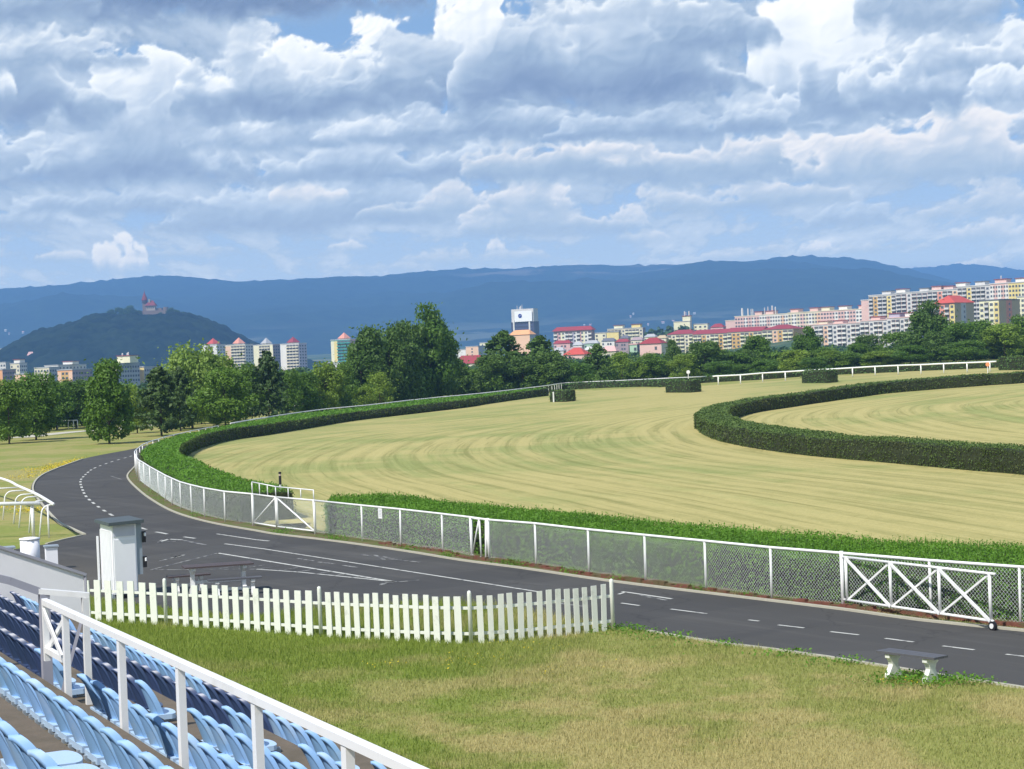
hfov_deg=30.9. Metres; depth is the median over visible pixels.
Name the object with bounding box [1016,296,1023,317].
apartment building
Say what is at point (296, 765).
stadium seat
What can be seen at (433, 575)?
road markings
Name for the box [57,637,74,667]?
stadium seat
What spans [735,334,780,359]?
tree
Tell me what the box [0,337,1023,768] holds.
ground
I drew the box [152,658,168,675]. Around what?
stadium seat
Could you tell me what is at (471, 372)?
tree
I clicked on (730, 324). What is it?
apartment building
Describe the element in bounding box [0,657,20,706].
stadium seat
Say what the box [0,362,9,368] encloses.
apartment building
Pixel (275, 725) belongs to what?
stadium seat
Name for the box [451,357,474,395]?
tree
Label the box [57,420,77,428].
paddock rail
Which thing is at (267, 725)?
stadium seat
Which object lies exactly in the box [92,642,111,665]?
stadium seat
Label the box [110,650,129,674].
stadium seat
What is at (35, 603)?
stadium seat
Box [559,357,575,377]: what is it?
tree
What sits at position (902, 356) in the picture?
tree
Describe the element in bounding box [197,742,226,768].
stadium seat
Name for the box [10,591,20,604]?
stadium seat
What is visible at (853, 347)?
tree
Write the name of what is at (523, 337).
building
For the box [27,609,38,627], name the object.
stadium seat
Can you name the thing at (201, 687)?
stadium seat
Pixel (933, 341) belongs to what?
tree
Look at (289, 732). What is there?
stadium seat
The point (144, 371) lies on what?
apartment building
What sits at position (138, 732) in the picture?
stadium seat
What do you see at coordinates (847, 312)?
apartment building
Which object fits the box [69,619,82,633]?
stadium seat
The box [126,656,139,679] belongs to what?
stadium seat
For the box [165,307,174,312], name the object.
hill tree
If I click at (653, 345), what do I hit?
apartment building
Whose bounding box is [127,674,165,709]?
stadium seat
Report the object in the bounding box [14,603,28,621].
stadium seat
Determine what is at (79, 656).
stadium seat
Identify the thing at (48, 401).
tree
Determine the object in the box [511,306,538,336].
office tower
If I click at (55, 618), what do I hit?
stadium seat
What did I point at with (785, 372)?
running rail
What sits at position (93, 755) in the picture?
stadium seat
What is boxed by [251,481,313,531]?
double gate
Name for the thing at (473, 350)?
apartment building
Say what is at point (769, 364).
tree
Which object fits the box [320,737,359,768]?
stadium seat
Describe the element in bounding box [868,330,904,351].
tree
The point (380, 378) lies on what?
tree
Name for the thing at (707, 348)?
tree
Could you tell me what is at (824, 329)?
apartment building
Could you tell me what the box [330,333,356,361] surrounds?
tower block
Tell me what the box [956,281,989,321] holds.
apartment building
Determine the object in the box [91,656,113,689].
stadium seat
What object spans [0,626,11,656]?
stadium seat
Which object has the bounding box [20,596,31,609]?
stadium seat
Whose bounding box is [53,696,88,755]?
stadium seat
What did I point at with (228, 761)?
stadium seat
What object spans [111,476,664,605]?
worn road markings
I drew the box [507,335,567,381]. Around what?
tree
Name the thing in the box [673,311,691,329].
apartment building
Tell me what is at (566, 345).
building
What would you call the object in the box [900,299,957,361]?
tree
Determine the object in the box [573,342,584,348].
building
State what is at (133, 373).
apartment building
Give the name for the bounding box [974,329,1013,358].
tree
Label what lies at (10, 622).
stadium seat
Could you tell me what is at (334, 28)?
sky
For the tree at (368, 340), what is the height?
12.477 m
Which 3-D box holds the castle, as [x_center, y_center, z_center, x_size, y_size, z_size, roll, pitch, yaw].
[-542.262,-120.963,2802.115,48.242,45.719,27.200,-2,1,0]
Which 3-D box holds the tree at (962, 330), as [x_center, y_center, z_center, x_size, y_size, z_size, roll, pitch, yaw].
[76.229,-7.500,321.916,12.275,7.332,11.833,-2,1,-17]
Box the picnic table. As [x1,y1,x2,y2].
[181,561,253,593]
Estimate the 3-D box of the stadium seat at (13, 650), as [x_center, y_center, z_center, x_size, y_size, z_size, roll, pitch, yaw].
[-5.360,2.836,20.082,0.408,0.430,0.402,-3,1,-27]
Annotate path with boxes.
[11,425,151,437]
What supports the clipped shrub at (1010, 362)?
on the racecourse turf
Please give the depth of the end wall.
34.82 m
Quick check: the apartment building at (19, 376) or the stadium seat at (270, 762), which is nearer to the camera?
the stadium seat at (270, 762)
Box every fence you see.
[87,578,614,643]
[134,425,1023,621]
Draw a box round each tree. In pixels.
[0,375,41,443]
[9,370,72,439]
[42,378,79,429]
[59,377,91,427]
[69,357,151,443]
[78,398,93,422]
[105,309,115,313]
[112,307,122,313]
[117,383,152,432]
[119,365,195,435]
[123,304,137,313]
[142,338,239,428]
[157,366,207,430]
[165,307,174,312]
[178,365,271,424]
[191,351,245,424]
[229,360,265,418]
[244,349,298,418]
[271,366,305,412]
[283,369,330,413]
[306,357,349,410]
[323,361,363,408]
[339,323,396,402]
[340,343,355,363]
[342,349,390,402]
[351,386,380,406]
[360,371,398,402]
[378,323,419,400]
[380,320,427,400]
[389,318,431,388]
[408,301,469,399]
[425,323,463,396]
[433,377,464,396]
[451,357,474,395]
[463,352,519,393]
[466,367,480,393]
[469,329,529,386]
[504,355,543,390]
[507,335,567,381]
[525,350,571,384]
[557,361,595,382]
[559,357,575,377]
[581,343,619,380]
[598,350,641,380]
[624,360,655,379]
[637,352,670,378]
[655,359,674,377]
[662,339,686,375]
[668,352,702,378]
[678,338,734,375]
[699,360,740,375]
[708,351,756,373]
[731,349,758,373]
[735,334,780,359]
[742,359,781,372]
[762,351,804,370]
[771,349,815,370]
[787,325,827,365]
[797,357,833,369]
[805,347,835,368]
[808,349,848,367]
[832,352,871,367]
[842,342,871,366]
[849,332,885,360]
[860,350,908,365]
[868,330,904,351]
[889,344,935,363]
[890,332,917,361]
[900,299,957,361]
[919,320,983,360]
[920,329,959,361]
[933,339,989,360]
[954,317,998,359]
[971,321,1023,356]
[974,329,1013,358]
[1006,314,1023,355]
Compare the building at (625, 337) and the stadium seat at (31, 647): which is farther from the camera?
the building at (625, 337)
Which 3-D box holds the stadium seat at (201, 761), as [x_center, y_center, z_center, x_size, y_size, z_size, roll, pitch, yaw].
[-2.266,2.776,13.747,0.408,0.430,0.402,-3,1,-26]
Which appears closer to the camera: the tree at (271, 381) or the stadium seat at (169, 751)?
the stadium seat at (169, 751)
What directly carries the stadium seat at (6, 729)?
on the grandstand steps
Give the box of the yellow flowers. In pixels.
[0,453,98,514]
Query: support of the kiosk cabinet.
on the road
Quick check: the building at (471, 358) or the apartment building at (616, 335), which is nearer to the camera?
the building at (471, 358)
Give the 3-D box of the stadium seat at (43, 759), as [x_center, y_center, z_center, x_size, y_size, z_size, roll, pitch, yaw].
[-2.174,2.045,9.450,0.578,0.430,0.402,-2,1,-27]
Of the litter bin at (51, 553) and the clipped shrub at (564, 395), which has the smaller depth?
the litter bin at (51, 553)
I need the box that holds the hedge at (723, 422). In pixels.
[693,371,1023,474]
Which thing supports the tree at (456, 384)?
on the ground at (24, 453)
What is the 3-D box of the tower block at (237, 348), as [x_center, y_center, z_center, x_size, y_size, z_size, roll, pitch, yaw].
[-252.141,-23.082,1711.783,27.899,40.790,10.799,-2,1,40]
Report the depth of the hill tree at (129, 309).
2765.47 m
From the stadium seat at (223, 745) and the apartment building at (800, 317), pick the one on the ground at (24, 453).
the apartment building at (800, 317)
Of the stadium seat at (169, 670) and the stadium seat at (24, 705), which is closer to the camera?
the stadium seat at (24, 705)
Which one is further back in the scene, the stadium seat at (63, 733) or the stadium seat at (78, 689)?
the stadium seat at (78, 689)
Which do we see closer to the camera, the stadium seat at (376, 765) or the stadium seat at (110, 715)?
the stadium seat at (110, 715)
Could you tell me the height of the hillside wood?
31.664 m
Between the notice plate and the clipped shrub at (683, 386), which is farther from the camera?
the clipped shrub at (683, 386)
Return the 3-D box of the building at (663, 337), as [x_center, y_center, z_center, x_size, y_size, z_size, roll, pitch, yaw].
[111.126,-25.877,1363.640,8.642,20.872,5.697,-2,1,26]
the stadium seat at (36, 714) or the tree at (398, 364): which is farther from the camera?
the tree at (398, 364)
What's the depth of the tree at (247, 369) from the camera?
231.28 m
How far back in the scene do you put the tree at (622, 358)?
317.07 m
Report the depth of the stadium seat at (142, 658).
25.87 m
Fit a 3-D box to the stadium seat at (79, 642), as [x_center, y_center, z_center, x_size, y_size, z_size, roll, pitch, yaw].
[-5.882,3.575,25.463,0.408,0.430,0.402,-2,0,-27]
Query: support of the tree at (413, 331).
on the ground at (24, 453)
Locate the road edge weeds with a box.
[146,487,1005,688]
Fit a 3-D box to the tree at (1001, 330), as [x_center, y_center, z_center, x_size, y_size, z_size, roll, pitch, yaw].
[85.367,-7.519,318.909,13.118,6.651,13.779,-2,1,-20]
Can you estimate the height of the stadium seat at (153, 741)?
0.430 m
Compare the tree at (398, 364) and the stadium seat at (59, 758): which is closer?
the stadium seat at (59, 758)
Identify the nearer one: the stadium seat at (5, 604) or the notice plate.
the stadium seat at (5, 604)
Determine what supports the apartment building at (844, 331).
on the ground at (24, 453)
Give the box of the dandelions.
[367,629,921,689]
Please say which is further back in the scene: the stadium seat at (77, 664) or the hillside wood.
the hillside wood
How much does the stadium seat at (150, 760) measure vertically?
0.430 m
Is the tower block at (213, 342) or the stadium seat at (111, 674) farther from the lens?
the tower block at (213, 342)
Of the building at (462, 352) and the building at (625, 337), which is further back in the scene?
the building at (462, 352)
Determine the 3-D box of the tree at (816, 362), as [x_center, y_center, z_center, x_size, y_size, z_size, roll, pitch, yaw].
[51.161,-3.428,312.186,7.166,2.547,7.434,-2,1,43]
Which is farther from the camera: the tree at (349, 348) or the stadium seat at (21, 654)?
the tree at (349, 348)
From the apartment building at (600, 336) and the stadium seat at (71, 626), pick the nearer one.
the stadium seat at (71, 626)
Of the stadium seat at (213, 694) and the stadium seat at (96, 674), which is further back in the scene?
the stadium seat at (213, 694)
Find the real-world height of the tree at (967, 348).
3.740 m
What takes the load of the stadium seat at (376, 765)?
on the grandstand steps
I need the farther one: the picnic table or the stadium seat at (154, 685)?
the picnic table
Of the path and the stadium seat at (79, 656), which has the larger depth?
the path
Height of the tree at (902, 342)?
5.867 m
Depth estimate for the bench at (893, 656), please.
32.54 m
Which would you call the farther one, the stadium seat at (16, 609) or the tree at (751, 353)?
the tree at (751, 353)
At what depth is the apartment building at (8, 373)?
1154.40 m
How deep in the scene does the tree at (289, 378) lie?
235.57 m
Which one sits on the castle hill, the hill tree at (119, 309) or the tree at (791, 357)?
the hill tree at (119, 309)
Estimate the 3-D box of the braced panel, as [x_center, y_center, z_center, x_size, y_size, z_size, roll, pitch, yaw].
[-4.033,2.200,16.328,0.060,0.560,0.748,-3,1,-26]
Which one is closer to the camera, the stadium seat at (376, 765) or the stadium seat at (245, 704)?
the stadium seat at (376, 765)
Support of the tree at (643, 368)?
on the ground at (24, 453)
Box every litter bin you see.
[3,545,15,549]
[19,537,39,557]
[43,544,58,563]
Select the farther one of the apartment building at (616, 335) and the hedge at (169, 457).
the apartment building at (616, 335)
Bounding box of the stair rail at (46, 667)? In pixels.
[0,575,92,704]
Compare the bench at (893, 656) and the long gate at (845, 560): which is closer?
the bench at (893, 656)
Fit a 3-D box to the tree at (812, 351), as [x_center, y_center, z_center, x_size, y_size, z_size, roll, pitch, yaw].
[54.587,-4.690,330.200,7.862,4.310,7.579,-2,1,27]
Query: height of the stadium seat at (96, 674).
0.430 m
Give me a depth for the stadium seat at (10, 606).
29.58 m
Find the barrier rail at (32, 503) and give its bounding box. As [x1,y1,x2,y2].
[0,501,39,536]
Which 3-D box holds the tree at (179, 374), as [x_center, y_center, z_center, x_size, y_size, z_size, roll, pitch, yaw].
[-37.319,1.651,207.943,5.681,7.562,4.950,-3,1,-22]
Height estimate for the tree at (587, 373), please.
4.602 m
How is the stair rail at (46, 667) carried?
on the grandstand steps
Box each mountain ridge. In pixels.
[0,255,957,354]
[910,263,1023,285]
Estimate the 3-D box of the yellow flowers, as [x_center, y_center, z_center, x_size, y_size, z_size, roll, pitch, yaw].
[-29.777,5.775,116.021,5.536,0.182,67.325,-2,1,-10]
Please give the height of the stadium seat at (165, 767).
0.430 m
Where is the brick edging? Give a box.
[378,541,1023,627]
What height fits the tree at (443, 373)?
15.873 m
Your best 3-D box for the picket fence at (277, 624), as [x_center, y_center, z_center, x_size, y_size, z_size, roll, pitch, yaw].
[-4.690,5.042,41.730,14.040,1.165,2.312,-2,1,23]
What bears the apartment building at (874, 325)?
on the ground at (24, 453)
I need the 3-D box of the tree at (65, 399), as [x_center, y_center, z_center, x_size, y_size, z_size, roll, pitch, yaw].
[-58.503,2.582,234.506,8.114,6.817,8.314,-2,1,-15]
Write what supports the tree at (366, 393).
on the ground at (24, 453)
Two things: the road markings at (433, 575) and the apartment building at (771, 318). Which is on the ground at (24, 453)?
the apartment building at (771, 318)
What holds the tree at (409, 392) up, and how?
on the ground at (24, 453)
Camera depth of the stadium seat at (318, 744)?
19.54 m
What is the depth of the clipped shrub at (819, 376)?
237.67 m
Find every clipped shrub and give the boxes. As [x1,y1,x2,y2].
[548,388,575,401]
[665,379,701,392]
[800,369,838,382]
[998,355,1023,369]
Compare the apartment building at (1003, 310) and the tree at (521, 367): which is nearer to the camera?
the tree at (521, 367)
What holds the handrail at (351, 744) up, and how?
on the grandstand steps
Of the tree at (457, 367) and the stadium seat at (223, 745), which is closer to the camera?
the stadium seat at (223, 745)
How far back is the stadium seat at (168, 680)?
21.14 m
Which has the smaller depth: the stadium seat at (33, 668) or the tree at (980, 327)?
the stadium seat at (33, 668)
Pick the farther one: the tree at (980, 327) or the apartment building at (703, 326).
the apartment building at (703, 326)
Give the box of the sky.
[0,0,1023,288]
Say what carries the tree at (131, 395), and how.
on the ground at (24, 453)
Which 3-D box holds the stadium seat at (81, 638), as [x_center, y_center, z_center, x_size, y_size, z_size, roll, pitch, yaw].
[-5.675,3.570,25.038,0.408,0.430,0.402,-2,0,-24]
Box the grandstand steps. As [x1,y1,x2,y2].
[0,611,391,768]
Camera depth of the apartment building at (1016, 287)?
1189.11 m
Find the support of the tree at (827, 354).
on the ground at (24, 453)
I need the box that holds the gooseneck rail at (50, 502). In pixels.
[0,477,54,537]
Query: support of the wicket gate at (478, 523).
attached to the fence at (770, 548)
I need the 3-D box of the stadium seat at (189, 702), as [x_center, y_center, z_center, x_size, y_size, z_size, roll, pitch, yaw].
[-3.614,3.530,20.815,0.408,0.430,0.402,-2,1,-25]
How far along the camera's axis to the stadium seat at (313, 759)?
16.89 m
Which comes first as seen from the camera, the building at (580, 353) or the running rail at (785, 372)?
the running rail at (785, 372)
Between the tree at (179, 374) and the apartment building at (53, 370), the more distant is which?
the apartment building at (53, 370)
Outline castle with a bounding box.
[142,292,167,313]
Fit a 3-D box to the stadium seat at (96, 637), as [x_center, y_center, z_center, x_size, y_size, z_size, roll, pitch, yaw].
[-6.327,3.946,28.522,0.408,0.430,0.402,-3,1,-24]
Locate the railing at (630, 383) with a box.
[541,359,998,391]
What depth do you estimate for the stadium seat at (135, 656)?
26.29 m
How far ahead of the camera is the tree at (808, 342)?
331.02 m
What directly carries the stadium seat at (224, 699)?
on the grandstand steps
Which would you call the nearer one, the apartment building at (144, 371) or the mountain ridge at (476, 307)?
the apartment building at (144, 371)
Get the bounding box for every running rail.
[230,376,706,423]
[713,361,996,384]
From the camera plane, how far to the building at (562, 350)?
1191.28 m
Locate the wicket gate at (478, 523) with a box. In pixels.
[470,517,486,556]
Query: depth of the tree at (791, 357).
316.89 m
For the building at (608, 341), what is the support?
on the ground at (24, 453)
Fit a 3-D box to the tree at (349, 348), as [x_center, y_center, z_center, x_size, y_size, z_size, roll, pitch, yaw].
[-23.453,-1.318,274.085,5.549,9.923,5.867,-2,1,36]
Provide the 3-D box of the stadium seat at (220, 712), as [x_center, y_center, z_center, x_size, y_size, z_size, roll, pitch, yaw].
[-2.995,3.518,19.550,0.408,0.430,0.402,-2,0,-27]
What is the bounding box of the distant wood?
[71,343,893,390]
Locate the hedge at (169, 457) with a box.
[139,387,548,522]
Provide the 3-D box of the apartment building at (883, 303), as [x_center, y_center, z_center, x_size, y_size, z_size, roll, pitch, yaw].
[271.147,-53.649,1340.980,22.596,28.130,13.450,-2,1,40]
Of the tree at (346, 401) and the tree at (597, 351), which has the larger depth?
the tree at (597, 351)
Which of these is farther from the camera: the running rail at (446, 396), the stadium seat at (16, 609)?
the running rail at (446, 396)
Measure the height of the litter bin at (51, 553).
0.765 m
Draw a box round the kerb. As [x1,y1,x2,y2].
[32,459,1023,688]
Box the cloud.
[0,0,1023,284]
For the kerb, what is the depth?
46.38 m
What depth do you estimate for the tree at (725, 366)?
307.29 m
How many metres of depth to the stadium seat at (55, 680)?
18.29 m
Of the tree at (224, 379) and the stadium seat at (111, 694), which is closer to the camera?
the stadium seat at (111, 694)
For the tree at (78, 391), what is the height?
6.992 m
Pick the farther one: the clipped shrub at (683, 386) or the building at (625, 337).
the building at (625, 337)
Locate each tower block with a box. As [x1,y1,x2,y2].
[202,338,225,356]
[225,338,253,369]
[253,338,280,369]
[280,337,306,370]
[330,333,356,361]
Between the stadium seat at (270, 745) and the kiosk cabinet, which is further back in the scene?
the kiosk cabinet
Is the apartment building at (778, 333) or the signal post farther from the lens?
the apartment building at (778, 333)
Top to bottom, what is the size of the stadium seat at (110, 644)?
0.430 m
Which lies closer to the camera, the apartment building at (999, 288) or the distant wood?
the distant wood
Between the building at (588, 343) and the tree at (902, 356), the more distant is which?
the building at (588, 343)
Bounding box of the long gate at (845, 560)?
[839,551,996,630]
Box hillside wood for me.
[644,324,694,335]
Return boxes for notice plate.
[378,508,381,518]
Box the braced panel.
[41,598,62,662]
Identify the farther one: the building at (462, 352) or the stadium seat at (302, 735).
the building at (462, 352)
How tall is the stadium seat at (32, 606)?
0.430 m
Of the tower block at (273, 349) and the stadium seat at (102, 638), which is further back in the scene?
the tower block at (273, 349)
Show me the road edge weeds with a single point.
(953, 678)
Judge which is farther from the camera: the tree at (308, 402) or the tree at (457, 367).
the tree at (457, 367)
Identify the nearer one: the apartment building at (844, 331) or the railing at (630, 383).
the railing at (630, 383)
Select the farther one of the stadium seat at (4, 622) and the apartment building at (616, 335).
the apartment building at (616, 335)
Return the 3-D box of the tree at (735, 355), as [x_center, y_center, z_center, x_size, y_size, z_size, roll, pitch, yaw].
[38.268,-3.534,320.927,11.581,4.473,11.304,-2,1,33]
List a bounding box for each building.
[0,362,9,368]
[0,369,15,383]
[10,359,26,373]
[14,373,31,380]
[34,367,58,380]
[44,361,86,369]
[57,368,92,381]
[115,352,139,385]
[140,366,156,382]
[457,349,465,356]
[460,355,480,365]
[465,346,486,354]
[509,330,534,360]
[552,326,595,346]
[553,340,571,351]
[554,347,565,355]
[563,348,590,358]
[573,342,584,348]
[584,340,599,347]
[595,332,606,345]
[602,338,616,348]
[602,346,619,355]
[606,331,620,339]
[607,324,645,338]
[616,339,630,353]
[620,335,630,340]
[629,343,639,355]
[631,337,644,343]
[639,338,666,354]
[644,334,657,339]
[657,335,668,346]
[667,329,694,352]
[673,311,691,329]
[692,329,728,349]
[693,323,709,330]
[710,323,725,328]
[725,320,734,328]
[727,326,767,349]
[734,308,765,327]
[759,306,787,327]
[762,324,804,342]
[788,307,820,327]
[804,321,832,344]
[820,305,855,322]
[832,320,860,345]
[855,305,861,321]
[859,316,887,347]
[860,299,868,319]
[868,290,896,319]
[886,312,922,346]
[895,287,931,312]
[927,285,957,311]
[935,295,973,339]
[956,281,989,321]
[978,299,1019,324]
[989,276,1010,298]
[1008,278,1023,298]
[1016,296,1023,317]
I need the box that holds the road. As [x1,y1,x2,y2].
[14,442,1023,685]
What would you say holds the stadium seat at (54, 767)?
on the grandstand steps
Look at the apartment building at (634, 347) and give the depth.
860.82 m
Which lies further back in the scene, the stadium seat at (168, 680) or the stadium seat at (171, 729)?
the stadium seat at (168, 680)
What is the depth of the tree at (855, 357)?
320.63 m
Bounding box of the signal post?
[278,472,281,488]
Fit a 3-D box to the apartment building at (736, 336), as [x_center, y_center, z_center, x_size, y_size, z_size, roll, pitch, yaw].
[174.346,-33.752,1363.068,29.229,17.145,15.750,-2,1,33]
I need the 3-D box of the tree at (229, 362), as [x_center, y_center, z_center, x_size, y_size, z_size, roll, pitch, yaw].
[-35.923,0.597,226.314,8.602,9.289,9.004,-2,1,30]
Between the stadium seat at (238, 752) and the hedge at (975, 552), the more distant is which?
the hedge at (975, 552)
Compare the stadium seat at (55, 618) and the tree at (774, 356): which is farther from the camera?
the tree at (774, 356)
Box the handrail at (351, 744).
[42,599,428,768]
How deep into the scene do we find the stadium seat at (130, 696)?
19.33 m
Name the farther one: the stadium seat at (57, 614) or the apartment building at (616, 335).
the apartment building at (616, 335)
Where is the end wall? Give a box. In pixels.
[0,546,86,613]
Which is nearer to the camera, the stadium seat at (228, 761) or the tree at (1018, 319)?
the stadium seat at (228, 761)
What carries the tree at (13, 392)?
on the ground at (24, 453)
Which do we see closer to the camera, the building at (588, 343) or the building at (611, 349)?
the building at (611, 349)
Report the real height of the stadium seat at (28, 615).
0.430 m
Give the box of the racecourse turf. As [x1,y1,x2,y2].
[187,368,1023,605]
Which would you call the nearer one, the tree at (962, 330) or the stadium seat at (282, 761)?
the stadium seat at (282, 761)
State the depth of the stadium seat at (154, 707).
18.48 m
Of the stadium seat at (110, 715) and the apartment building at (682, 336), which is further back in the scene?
the apartment building at (682, 336)
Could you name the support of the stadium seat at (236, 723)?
on the grandstand steps
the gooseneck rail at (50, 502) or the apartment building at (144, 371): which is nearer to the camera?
the gooseneck rail at (50, 502)
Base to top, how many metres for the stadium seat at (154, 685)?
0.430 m
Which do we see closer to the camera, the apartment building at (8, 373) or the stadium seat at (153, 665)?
the stadium seat at (153, 665)
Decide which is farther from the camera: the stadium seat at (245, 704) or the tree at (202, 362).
the tree at (202, 362)
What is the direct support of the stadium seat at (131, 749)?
on the grandstand steps
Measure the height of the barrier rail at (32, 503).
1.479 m
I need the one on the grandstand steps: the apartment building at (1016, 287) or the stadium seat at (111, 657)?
the stadium seat at (111, 657)
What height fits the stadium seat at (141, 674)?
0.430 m
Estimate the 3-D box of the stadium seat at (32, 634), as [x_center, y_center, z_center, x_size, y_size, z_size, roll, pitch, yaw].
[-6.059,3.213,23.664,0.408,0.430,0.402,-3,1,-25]
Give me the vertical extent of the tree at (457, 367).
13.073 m
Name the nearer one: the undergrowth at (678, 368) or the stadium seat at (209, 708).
the stadium seat at (209, 708)
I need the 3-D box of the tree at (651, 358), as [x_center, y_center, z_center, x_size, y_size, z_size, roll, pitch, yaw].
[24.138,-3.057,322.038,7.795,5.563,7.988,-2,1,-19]
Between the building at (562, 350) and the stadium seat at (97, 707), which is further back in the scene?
the building at (562, 350)
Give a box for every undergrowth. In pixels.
[2,346,1019,424]
[17,342,1023,427]
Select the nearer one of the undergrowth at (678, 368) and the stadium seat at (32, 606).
the stadium seat at (32, 606)
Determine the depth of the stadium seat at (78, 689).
17.86 m
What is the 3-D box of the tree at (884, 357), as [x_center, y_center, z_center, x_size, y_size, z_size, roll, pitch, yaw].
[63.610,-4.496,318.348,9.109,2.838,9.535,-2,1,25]
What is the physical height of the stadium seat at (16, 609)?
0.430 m
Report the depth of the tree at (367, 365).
265.15 m
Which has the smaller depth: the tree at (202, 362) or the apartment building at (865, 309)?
the tree at (202, 362)
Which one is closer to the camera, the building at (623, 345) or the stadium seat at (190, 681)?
the stadium seat at (190, 681)
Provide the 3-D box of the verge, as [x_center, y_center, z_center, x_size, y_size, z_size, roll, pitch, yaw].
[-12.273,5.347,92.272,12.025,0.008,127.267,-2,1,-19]
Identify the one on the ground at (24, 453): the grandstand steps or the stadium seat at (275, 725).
the grandstand steps
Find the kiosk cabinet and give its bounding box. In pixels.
[94,516,146,598]
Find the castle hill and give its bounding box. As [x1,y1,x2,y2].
[0,311,323,376]
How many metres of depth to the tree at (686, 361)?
314.98 m
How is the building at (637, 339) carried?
on the ground at (24, 453)
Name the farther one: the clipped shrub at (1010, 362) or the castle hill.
the castle hill
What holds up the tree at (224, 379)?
on the ground at (24, 453)
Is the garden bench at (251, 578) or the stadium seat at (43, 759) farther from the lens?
the garden bench at (251, 578)
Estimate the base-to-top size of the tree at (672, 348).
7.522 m
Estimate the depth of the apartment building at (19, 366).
1332.34 m
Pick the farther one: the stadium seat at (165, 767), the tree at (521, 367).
the tree at (521, 367)
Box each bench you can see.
[166,573,210,592]
[207,576,261,594]
[876,648,947,681]
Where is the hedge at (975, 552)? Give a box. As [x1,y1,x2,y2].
[321,490,1023,620]
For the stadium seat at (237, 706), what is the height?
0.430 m
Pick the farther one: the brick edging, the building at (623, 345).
the building at (623, 345)
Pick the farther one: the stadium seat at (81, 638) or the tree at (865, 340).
the tree at (865, 340)
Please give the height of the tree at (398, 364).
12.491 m
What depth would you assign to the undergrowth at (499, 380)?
298.17 m
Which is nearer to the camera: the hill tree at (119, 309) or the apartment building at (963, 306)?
the apartment building at (963, 306)
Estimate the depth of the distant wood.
720.80 m
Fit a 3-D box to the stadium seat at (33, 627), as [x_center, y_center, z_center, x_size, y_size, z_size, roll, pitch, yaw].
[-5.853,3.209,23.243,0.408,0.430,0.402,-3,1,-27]
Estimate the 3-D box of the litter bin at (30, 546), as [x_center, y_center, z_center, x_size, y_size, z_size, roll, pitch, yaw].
[-15.627,5.392,60.051,0.670,0.875,0.670,-3,1,-20]
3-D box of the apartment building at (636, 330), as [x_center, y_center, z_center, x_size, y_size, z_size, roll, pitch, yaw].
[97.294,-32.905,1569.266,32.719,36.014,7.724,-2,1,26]
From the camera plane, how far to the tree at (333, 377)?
243.19 m
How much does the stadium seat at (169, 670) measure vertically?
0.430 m
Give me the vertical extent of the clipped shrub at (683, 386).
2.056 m
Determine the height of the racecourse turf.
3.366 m
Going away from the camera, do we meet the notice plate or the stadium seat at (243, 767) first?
the stadium seat at (243, 767)
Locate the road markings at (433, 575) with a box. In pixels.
[79,457,1023,656]
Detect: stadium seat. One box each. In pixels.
[0,595,10,612]
[0,607,10,631]
[0,609,17,635]
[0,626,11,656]
[0,627,20,662]
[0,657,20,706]
[0,670,8,698]
[0,717,82,768]
[0,720,99,768]
[2,662,32,715]
[3,597,16,615]
[6,632,29,667]
[7,613,25,639]
[8,600,22,618]
[8,734,40,768]
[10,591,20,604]
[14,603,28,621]
[14,616,32,643]
[14,670,44,724]
[15,593,25,606]
[15,637,38,673]
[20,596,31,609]
[20,606,34,624]
[21,620,39,647]
[24,643,41,677]
[26,598,36,611]
[26,678,58,734]
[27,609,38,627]
[27,748,57,768]
[29,624,39,644]
[31,601,38,612]
[34,648,75,686]
[38,687,72,744]
[46,765,63,768]
[50,609,59,622]
[51,619,61,638]
[52,657,84,697]
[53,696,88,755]
[54,612,76,630]
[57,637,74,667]
[68,705,104,767]
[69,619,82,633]
[69,629,77,646]
[70,630,82,651]
[70,644,83,672]
[71,647,92,677]
[77,673,105,715]
[79,633,93,656]
[80,652,103,683]
[83,716,120,768]
[90,628,101,644]
[90,680,118,724]
[91,639,102,661]
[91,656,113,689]
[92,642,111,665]
[94,631,109,647]
[100,727,133,768]
[101,662,117,692]
[102,646,116,667]
[102,688,132,733]
[103,634,116,651]
[109,638,116,649]
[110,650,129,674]
[111,668,136,702]
[115,696,147,742]
[117,739,148,768]
[125,645,133,659]
[126,646,141,664]
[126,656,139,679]
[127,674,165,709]
[129,660,150,687]
[130,704,163,751]
[134,650,149,667]
[135,679,176,720]
[138,751,163,768]
[140,664,161,693]
[143,654,159,672]
[145,713,178,761]
[150,670,172,699]
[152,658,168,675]
[159,765,172,768]
[161,662,174,680]
[161,675,175,701]
[161,722,196,768]
[172,681,194,707]
[185,672,199,692]
[186,686,206,715]
[187,708,217,748]
[188,733,211,768]
[192,676,210,698]
[196,692,220,723]
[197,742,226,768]
[202,682,221,703]
[202,715,233,756]
[209,699,233,729]
[213,687,234,710]
[217,753,239,768]
[218,724,250,766]
[222,705,247,736]
[225,692,245,714]
[234,732,265,768]
[235,712,280,751]
[237,698,250,719]
[238,765,251,768]
[250,704,273,732]
[263,710,286,739]
[264,745,279,768]
[270,751,292,768]
[276,716,300,744]
[290,723,315,752]
[290,761,306,768]
[298,743,324,768]
[305,730,329,755]
[317,751,338,768]
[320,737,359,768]
[335,761,340,768]
[371,761,386,768]
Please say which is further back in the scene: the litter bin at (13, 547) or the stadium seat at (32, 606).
the litter bin at (13, 547)
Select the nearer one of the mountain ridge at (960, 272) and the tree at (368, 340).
the tree at (368, 340)
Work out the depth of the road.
49.92 m
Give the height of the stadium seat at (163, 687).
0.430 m
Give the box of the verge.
[128,467,1023,628]
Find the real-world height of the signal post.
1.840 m

